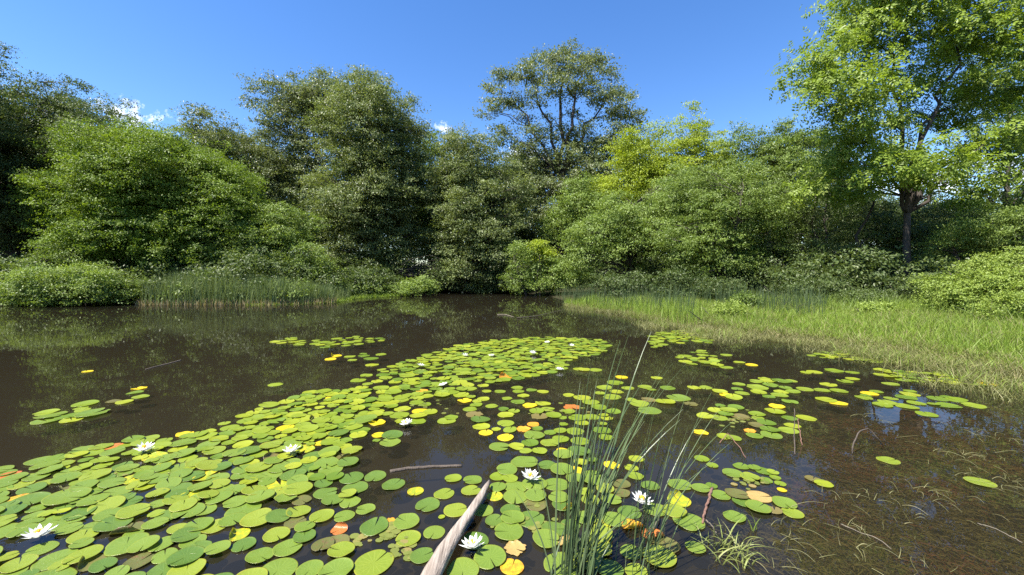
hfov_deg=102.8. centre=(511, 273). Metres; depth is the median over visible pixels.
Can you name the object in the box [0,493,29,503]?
lily pad
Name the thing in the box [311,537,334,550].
lily pad
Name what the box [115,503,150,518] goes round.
lily pad
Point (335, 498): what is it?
lily pad
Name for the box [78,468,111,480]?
lily pad
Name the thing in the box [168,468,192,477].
lily pad
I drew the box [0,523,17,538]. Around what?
lily pad
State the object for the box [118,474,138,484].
lily pad
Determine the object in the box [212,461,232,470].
lily pad
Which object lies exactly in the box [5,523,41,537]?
lily pad
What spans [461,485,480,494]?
lily pad
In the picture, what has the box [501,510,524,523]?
lily pad
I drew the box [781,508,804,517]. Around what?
lily pad
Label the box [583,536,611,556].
lily pad
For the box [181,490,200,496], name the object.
lily pad
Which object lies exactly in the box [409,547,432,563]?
lily pad
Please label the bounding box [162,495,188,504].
lily pad
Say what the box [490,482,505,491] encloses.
lily pad
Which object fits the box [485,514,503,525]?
lily pad
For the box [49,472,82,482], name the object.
lily pad
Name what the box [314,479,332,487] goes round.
lily pad
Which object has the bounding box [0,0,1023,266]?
sky
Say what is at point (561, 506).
lily pad
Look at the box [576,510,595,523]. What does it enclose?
lily pad
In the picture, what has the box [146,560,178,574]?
lily pad
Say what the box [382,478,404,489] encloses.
lily pad
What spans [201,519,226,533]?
lily pad
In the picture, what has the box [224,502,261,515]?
lily pad
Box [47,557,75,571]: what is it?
lily pad
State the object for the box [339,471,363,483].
lily pad
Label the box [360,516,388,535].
lily pad
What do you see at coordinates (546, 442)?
lily pad
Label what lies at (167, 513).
lily pad
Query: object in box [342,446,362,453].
lily pad
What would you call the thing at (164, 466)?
lily pad
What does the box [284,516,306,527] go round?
lily pad
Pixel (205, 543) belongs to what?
lily pad
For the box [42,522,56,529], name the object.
lily pad
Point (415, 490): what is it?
lily pad
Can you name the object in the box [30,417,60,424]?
lily pad
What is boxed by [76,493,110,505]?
lily pad
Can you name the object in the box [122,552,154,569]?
lily pad
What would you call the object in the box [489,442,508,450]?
lily pad
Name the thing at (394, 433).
lily pad
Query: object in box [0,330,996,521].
lily pads
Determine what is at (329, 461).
lily pad
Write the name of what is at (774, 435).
lily pad
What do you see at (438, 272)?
shrub
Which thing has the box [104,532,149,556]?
lily pad
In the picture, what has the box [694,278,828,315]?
marsh reeds
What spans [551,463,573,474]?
lily pad
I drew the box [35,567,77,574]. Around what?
lily pad
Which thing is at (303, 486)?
lily pad
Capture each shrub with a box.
[0,239,109,301]
[0,257,155,306]
[100,236,234,275]
[167,200,347,279]
[316,249,527,293]
[383,274,442,296]
[496,239,599,295]
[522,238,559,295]
[583,268,654,296]
[643,263,712,297]
[689,298,750,320]
[690,275,755,299]
[724,288,797,308]
[764,268,859,299]
[823,285,898,303]
[849,271,942,302]
[849,299,916,313]
[895,244,1023,319]
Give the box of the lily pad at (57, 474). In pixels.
[53,467,81,477]
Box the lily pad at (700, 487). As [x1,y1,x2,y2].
[691,483,709,491]
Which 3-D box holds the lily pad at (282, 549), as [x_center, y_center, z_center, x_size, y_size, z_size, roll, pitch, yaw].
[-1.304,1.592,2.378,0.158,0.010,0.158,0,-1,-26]
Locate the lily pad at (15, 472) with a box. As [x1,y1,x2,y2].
[0,471,21,478]
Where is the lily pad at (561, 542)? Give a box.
[554,535,568,544]
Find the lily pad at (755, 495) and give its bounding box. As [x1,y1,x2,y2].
[746,490,771,502]
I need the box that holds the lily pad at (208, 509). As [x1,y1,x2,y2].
[192,504,216,515]
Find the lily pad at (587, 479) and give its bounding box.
[583,473,601,484]
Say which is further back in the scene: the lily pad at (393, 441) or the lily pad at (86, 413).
the lily pad at (86, 413)
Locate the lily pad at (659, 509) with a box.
[642,503,665,515]
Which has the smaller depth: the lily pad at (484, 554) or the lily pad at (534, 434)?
the lily pad at (484, 554)
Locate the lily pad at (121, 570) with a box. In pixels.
[104,565,129,574]
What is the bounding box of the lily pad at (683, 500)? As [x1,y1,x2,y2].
[667,490,690,506]
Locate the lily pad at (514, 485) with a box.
[505,481,526,491]
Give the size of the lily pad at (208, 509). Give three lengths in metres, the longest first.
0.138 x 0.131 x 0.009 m
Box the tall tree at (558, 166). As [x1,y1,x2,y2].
[468,37,658,271]
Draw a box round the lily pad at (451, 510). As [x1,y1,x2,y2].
[444,503,466,516]
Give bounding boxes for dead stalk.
[793,409,795,454]
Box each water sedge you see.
[561,300,1023,393]
[564,304,1023,405]
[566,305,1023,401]
[571,303,1023,387]
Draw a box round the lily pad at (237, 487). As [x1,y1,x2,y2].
[222,484,246,494]
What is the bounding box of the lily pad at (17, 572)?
[0,566,28,574]
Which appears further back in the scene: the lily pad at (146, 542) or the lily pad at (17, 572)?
the lily pad at (146, 542)
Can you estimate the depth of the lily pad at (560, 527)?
2.56 m
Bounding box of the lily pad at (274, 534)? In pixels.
[262,526,289,541]
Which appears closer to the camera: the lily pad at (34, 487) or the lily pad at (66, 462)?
the lily pad at (34, 487)
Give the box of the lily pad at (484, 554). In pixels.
[474,544,505,569]
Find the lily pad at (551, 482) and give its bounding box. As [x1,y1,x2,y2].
[545,478,568,490]
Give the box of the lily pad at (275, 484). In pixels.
[266,479,292,490]
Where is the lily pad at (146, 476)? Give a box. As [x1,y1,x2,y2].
[138,472,160,479]
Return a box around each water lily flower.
[21,523,58,538]
[133,441,153,450]
[282,444,299,451]
[401,418,411,424]
[458,533,483,548]
[522,468,538,479]
[632,490,652,504]
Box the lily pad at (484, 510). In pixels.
[474,504,492,515]
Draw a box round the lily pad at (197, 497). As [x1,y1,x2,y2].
[184,494,202,501]
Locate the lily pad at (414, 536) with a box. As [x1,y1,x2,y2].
[395,530,420,546]
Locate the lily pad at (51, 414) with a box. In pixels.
[33,411,67,418]
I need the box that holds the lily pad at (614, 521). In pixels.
[602,511,626,526]
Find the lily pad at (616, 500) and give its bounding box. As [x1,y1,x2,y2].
[601,493,621,503]
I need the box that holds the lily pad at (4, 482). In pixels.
[0,478,18,487]
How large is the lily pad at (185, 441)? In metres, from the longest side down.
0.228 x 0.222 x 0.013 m
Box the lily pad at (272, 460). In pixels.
[263,456,283,463]
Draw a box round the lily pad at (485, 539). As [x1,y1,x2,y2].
[462,532,488,549]
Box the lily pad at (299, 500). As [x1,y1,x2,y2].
[292,495,311,504]
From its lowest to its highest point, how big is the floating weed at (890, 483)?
0.036 m
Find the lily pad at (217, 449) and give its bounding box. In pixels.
[202,446,225,454]
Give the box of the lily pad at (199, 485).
[187,480,211,490]
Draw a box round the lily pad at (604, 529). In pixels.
[590,524,612,542]
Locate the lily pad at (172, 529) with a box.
[166,523,186,533]
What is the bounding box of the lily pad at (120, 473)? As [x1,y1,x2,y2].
[111,469,133,476]
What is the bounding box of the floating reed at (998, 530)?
[977,522,1022,542]
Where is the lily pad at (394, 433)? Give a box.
[381,430,402,438]
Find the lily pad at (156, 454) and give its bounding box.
[141,451,167,460]
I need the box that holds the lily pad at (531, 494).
[524,488,545,500]
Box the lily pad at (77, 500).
[68,494,91,503]
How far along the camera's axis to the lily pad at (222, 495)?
2.89 m
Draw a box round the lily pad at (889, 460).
[876,456,900,464]
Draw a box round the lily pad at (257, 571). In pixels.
[237,567,267,574]
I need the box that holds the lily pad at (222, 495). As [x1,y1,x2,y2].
[205,490,233,504]
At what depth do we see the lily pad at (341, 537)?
2.46 m
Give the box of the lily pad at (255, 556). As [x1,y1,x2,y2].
[245,547,274,562]
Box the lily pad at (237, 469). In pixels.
[231,464,250,473]
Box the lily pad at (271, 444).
[259,440,282,447]
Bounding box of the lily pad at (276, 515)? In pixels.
[265,509,291,522]
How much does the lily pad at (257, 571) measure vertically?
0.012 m
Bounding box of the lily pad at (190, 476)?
[181,470,205,481]
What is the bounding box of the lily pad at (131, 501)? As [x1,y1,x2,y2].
[118,496,143,507]
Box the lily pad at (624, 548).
[620,544,642,559]
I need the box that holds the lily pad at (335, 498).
[321,494,343,504]
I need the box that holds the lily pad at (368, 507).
[356,503,375,514]
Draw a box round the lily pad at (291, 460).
[282,458,300,463]
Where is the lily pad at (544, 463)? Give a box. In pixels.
[538,460,554,468]
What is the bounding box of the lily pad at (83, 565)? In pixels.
[77,554,107,571]
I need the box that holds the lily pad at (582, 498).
[581,494,598,503]
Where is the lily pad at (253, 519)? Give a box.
[239,508,271,526]
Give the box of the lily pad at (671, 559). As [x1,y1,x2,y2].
[643,544,676,567]
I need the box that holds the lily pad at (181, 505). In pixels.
[169,497,197,511]
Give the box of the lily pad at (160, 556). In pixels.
[151,547,177,563]
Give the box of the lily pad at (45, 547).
[22,541,59,555]
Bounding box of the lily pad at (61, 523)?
[51,514,86,530]
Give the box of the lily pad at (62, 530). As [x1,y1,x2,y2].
[54,522,83,534]
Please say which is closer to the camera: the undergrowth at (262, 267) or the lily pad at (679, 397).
the lily pad at (679, 397)
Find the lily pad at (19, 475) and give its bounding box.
[0,472,28,481]
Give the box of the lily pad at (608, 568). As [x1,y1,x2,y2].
[596,558,623,574]
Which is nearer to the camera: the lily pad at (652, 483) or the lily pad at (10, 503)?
the lily pad at (10, 503)
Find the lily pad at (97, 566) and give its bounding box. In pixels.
[88,557,117,572]
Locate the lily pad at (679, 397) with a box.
[667,394,690,400]
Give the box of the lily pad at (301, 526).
[294,521,315,531]
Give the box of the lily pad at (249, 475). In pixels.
[244,471,262,479]
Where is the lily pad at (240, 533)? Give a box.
[229,528,250,540]
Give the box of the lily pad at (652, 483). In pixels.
[641,481,659,489]
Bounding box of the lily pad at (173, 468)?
[165,462,192,472]
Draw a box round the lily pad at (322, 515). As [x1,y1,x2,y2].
[309,509,333,521]
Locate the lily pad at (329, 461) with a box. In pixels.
[314,456,338,468]
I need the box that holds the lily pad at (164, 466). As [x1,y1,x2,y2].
[149,462,171,471]
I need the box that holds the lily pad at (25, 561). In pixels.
[0,554,38,572]
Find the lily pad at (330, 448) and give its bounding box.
[318,446,339,454]
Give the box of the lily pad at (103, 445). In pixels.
[88,443,113,449]
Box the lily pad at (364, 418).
[353,414,376,422]
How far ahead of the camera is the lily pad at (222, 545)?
2.36 m
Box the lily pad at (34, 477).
[21,472,50,480]
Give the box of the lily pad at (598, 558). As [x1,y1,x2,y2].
[573,549,602,568]
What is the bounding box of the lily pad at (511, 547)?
[504,540,526,555]
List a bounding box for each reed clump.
[515,333,684,574]
[615,379,738,574]
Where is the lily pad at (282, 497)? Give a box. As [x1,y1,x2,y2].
[274,493,296,501]
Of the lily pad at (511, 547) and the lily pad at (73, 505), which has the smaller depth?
the lily pad at (511, 547)
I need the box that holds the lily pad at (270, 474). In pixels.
[256,471,282,480]
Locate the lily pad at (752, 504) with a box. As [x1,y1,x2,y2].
[745,499,771,512]
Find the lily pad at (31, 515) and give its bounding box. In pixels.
[21,510,45,520]
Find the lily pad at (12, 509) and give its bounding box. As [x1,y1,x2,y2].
[0,503,27,515]
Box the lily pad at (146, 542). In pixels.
[126,535,159,552]
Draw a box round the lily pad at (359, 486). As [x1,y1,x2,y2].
[341,481,367,492]
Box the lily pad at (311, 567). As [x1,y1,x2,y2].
[295,559,323,574]
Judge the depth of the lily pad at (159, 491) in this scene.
2.97 m
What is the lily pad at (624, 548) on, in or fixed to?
on the water
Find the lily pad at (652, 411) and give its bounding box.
[638,406,661,413]
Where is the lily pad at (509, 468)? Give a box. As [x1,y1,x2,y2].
[497,463,516,474]
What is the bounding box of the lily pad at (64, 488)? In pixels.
[59,485,79,489]
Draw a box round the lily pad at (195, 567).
[167,558,205,574]
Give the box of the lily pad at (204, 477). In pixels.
[192,470,219,480]
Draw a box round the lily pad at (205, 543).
[190,540,211,553]
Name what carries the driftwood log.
on the water
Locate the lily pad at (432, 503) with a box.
[415,497,439,511]
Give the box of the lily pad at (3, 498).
[0,496,9,502]
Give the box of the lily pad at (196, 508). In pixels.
[171,503,205,518]
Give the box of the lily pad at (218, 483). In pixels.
[208,478,230,487]
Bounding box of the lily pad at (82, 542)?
[68,537,94,547]
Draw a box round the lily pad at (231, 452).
[222,448,245,456]
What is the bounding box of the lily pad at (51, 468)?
[35,464,63,474]
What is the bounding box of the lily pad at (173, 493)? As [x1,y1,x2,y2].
[164,489,189,498]
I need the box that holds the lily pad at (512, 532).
[494,522,523,540]
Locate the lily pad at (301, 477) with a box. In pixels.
[286,474,308,485]
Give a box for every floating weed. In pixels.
[749,403,1023,574]
[788,414,1001,541]
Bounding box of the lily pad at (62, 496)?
[41,487,91,505]
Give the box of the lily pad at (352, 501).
[339,496,360,507]
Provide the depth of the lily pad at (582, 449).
3.69 m
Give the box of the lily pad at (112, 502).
[87,495,125,513]
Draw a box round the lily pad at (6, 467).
[0,465,14,471]
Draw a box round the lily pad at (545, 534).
[533,529,558,547]
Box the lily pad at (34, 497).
[6,492,51,506]
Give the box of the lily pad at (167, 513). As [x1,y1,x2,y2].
[155,509,182,521]
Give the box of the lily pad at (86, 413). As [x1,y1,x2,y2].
[74,407,110,416]
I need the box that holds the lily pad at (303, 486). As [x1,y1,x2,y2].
[283,481,312,494]
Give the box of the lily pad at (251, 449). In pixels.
[237,445,263,454]
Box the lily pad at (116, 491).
[101,485,133,497]
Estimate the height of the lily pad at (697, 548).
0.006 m
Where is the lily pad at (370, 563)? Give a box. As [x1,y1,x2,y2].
[354,549,393,574]
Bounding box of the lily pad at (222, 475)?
[205,472,229,480]
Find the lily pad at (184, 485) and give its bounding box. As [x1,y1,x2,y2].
[161,482,192,496]
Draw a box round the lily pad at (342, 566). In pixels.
[317,557,353,574]
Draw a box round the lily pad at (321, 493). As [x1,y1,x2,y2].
[313,487,336,498]
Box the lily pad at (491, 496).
[487,491,502,500]
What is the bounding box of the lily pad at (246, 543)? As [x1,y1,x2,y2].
[231,537,255,551]
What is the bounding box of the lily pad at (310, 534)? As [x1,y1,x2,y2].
[293,529,315,541]
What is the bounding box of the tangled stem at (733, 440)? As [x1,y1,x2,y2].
[719,433,745,457]
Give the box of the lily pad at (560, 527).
[541,521,564,535]
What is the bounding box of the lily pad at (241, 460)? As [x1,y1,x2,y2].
[233,456,254,464]
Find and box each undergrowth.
[0,233,554,304]
[550,247,700,288]
[636,240,1001,302]
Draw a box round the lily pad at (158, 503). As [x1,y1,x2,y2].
[147,499,165,507]
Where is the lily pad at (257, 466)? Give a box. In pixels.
[245,462,272,471]
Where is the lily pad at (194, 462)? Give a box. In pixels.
[185,457,207,466]
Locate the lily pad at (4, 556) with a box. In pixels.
[0,550,19,560]
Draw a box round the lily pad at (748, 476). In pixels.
[740,472,759,480]
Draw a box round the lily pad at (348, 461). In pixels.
[337,457,358,466]
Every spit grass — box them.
[245,297,352,304]
[324,283,351,300]
[326,290,406,301]
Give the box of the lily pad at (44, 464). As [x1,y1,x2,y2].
[29,460,61,469]
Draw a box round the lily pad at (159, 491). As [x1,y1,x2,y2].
[145,488,169,496]
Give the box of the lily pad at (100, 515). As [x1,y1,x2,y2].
[92,507,122,520]
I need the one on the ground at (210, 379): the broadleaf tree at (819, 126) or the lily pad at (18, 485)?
the broadleaf tree at (819, 126)
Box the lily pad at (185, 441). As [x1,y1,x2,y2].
[169,438,197,446]
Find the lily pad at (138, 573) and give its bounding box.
[126,571,145,574]
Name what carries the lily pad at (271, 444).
on the water
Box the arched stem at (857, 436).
[851,428,883,453]
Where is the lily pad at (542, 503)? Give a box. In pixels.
[524,499,545,510]
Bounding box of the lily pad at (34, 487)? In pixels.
[16,482,47,494]
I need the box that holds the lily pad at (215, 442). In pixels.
[197,439,220,446]
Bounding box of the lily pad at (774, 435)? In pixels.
[760,430,782,438]
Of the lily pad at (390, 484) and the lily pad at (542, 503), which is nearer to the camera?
the lily pad at (542, 503)
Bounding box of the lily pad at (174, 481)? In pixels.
[155,477,181,488]
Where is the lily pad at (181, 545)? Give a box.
[178,534,206,548]
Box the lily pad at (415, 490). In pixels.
[407,487,423,494]
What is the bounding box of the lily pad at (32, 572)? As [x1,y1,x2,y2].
[19,569,39,574]
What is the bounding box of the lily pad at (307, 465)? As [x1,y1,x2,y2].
[295,461,314,471]
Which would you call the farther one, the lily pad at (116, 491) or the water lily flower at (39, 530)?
the lily pad at (116, 491)
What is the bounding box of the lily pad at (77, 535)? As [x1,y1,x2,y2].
[66,528,99,543]
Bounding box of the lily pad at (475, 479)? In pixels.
[463,475,481,483]
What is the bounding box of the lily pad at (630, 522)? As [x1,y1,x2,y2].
[622,519,642,528]
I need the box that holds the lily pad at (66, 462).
[49,460,75,466]
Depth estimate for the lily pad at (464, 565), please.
2.22 m
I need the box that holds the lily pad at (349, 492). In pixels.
[338,488,356,496]
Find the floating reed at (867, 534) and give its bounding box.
[841,524,891,549]
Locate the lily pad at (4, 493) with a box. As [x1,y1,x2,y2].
[0,491,9,495]
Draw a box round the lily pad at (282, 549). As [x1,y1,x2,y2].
[272,538,301,556]
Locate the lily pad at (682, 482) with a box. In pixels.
[668,479,690,489]
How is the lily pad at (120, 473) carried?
on the water
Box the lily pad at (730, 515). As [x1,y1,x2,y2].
[723,510,745,522]
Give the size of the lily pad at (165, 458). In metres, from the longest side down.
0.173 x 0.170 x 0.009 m
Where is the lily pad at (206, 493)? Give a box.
[197,490,218,497]
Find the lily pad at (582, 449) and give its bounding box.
[568,446,590,454]
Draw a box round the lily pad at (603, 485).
[596,483,613,492]
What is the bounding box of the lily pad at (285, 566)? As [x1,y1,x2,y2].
[263,557,297,574]
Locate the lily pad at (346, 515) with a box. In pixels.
[334,510,354,521]
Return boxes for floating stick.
[390,464,461,472]
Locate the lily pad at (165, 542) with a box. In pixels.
[147,536,174,551]
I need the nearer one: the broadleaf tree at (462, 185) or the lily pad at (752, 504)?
the lily pad at (752, 504)
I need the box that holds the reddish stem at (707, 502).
[701,487,713,523]
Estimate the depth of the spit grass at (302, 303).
21.47 m
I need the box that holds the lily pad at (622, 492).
[613,488,629,496]
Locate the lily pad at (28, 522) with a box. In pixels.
[14,517,44,527]
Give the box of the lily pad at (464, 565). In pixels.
[446,557,478,574]
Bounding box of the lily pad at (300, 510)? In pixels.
[286,505,310,516]
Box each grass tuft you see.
[692,514,780,574]
[736,509,760,532]
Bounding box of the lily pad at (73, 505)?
[53,503,75,512]
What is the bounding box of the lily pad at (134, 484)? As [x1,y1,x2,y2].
[126,479,150,488]
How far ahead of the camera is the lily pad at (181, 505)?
2.79 m
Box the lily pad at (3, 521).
[0,514,17,526]
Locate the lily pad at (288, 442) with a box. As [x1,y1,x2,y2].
[281,439,302,445]
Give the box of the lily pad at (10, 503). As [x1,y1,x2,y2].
[0,500,20,507]
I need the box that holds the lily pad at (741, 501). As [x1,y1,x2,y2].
[732,495,749,506]
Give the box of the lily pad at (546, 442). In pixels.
[540,439,557,445]
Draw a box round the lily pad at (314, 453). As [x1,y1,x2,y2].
[303,451,319,457]
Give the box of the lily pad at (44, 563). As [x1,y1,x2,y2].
[30,548,78,570]
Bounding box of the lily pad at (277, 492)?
[269,486,285,497]
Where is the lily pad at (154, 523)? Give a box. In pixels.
[141,517,169,528]
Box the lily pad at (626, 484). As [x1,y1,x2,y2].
[612,479,630,487]
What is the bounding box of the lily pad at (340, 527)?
[330,522,347,534]
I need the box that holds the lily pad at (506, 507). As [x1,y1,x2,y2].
[500,504,520,515]
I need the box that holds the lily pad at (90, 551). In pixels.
[61,544,103,564]
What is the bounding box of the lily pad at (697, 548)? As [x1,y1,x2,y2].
[685,541,705,552]
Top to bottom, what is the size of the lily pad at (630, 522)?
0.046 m
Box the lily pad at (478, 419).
[471,416,489,421]
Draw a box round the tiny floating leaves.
[82,400,776,560]
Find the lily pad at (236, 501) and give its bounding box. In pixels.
[223,495,247,507]
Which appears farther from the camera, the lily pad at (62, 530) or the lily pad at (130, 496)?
the lily pad at (130, 496)
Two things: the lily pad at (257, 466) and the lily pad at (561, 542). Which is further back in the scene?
the lily pad at (257, 466)
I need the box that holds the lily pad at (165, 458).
[151,453,176,462]
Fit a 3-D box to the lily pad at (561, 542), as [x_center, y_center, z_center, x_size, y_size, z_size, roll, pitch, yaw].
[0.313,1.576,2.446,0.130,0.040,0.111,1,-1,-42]
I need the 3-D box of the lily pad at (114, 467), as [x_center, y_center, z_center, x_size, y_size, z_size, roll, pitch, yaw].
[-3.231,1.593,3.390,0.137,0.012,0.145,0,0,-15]
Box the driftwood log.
[421,480,489,574]
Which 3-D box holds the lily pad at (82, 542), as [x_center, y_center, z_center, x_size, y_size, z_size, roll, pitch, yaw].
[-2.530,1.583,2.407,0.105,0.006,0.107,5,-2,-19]
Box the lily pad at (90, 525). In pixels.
[79,521,107,532]
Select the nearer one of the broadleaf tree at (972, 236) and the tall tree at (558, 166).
the broadleaf tree at (972, 236)
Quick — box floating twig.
[145,360,180,369]
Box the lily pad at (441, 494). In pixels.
[434,488,453,498]
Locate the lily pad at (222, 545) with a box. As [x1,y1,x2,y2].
[204,540,230,554]
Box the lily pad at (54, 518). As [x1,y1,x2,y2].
[38,514,63,524]
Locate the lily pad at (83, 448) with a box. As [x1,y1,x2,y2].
[67,445,95,452]
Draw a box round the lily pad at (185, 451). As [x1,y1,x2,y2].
[169,448,195,457]
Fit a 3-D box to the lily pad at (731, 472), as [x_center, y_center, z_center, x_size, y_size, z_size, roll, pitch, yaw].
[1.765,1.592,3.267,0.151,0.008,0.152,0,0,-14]
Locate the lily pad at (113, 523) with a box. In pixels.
[92,516,133,531]
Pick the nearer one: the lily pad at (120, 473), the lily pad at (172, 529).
the lily pad at (172, 529)
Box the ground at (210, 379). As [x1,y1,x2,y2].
[0,285,1023,574]
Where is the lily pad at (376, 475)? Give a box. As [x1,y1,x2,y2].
[364,470,385,480]
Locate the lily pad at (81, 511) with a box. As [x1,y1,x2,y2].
[61,506,96,520]
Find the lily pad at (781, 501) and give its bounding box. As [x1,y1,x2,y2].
[772,496,797,508]
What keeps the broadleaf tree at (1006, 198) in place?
on the ground at (210, 379)
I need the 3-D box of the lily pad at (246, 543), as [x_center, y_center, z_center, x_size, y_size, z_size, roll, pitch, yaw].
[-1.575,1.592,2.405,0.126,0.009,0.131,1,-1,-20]
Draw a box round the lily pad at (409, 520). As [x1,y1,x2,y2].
[393,513,419,529]
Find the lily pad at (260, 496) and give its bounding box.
[245,489,274,502]
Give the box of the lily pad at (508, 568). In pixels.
[500,558,523,574]
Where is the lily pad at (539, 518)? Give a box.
[519,510,544,527]
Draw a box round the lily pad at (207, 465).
[195,460,220,469]
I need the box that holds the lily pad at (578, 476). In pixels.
[566,473,580,481]
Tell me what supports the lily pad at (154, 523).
on the water
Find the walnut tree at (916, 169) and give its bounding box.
[766,0,1023,276]
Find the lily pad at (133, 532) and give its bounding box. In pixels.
[122,529,144,539]
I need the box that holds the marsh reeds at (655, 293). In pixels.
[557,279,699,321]
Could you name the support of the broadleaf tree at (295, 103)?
on the ground at (210, 379)
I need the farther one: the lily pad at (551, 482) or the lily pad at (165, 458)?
the lily pad at (165, 458)
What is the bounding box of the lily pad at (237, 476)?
[230,471,252,479]
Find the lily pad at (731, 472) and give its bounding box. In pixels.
[722,468,743,477]
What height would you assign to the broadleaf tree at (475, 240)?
14.555 m
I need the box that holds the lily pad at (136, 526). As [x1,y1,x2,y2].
[109,521,144,534]
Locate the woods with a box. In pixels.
[0,178,1023,268]
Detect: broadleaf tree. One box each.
[0,41,27,174]
[0,62,119,259]
[2,95,289,277]
[25,82,182,161]
[154,100,305,236]
[227,130,369,257]
[232,62,364,251]
[282,64,444,272]
[394,128,461,264]
[400,149,524,240]
[412,120,543,291]
[483,144,622,264]
[532,171,622,255]
[552,156,730,283]
[586,116,706,262]
[631,152,821,280]
[653,100,742,254]
[708,116,842,251]
[714,122,891,253]
[750,158,916,284]
[791,183,1001,271]
[842,183,1017,259]
[911,201,1023,271]
[935,45,1023,236]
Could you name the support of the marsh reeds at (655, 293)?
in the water
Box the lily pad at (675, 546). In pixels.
[652,536,680,552]
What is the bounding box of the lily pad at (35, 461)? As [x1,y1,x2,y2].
[23,456,49,465]
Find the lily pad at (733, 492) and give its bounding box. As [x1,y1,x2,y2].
[725,488,748,498]
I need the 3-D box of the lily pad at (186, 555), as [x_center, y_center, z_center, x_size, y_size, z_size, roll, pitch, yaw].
[-1.827,1.580,2.289,0.171,0.013,0.179,3,-3,16]
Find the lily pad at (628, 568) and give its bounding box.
[625,563,647,574]
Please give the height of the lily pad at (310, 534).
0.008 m
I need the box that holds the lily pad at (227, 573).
[216,572,233,574]
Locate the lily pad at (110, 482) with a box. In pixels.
[97,477,125,487]
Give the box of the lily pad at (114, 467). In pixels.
[111,461,133,470]
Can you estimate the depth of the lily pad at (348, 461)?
3.44 m
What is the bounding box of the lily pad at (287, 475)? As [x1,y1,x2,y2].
[279,468,306,479]
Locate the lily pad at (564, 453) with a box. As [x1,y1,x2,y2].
[553,449,572,457]
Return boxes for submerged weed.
[659,392,1023,574]
[739,398,1023,574]
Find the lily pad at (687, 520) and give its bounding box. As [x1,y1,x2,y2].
[672,513,704,530]
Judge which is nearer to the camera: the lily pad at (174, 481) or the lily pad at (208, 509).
the lily pad at (208, 509)
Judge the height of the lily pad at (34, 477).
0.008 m
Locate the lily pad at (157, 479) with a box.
[145,473,169,483]
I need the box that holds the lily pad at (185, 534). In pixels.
[170,527,200,541]
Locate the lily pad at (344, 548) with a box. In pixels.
[327,541,354,556]
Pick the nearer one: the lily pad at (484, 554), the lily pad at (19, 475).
the lily pad at (484, 554)
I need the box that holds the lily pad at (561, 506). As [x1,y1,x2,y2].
[552,500,571,510]
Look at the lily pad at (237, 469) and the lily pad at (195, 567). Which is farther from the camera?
the lily pad at (237, 469)
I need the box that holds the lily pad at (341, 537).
[324,534,349,548]
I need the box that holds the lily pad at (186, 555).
[165,546,204,565]
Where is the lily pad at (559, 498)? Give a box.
[548,491,567,501]
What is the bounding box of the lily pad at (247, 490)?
[241,485,266,494]
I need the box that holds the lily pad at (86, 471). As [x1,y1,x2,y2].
[81,469,97,472]
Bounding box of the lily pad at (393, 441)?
[379,437,400,446]
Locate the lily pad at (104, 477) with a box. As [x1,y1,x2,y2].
[97,473,115,482]
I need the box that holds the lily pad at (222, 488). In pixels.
[211,484,233,491]
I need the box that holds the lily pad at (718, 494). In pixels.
[711,490,730,499]
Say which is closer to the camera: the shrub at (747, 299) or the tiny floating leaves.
the tiny floating leaves
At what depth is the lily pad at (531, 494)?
2.93 m
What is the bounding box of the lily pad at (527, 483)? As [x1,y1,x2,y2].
[522,477,547,488]
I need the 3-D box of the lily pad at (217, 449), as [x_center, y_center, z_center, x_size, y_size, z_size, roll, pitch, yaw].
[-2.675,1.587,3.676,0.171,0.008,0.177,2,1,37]
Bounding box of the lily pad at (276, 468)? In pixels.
[267,463,289,472]
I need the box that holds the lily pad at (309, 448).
[294,445,314,452]
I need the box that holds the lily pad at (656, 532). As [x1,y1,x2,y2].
[644,528,664,537]
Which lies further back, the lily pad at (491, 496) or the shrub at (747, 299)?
the shrub at (747, 299)
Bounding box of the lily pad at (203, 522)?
[183,517,213,531]
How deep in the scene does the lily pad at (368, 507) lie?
2.77 m
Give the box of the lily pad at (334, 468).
[318,464,342,475]
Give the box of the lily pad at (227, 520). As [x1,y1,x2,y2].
[218,512,246,526]
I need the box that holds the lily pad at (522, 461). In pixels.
[511,456,537,466]
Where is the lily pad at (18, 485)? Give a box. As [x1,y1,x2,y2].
[7,480,35,489]
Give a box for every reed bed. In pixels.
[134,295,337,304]
[136,267,335,304]
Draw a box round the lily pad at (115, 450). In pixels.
[99,446,125,455]
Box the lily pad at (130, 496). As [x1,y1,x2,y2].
[121,492,135,499]
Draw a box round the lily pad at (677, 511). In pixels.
[662,504,686,517]
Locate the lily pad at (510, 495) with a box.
[503,489,526,503]
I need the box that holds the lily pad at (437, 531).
[423,525,444,538]
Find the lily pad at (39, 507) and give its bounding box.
[24,504,47,512]
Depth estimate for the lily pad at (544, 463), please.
3.42 m
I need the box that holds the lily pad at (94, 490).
[87,485,105,494]
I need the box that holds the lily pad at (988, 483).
[963,476,997,487]
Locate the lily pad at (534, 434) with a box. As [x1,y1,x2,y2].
[524,430,544,438]
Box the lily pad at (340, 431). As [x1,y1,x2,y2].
[328,429,348,435]
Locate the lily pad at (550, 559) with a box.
[544,552,576,574]
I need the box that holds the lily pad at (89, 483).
[68,479,98,491]
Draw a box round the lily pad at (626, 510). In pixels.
[617,505,641,518]
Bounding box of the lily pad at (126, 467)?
[115,463,139,470]

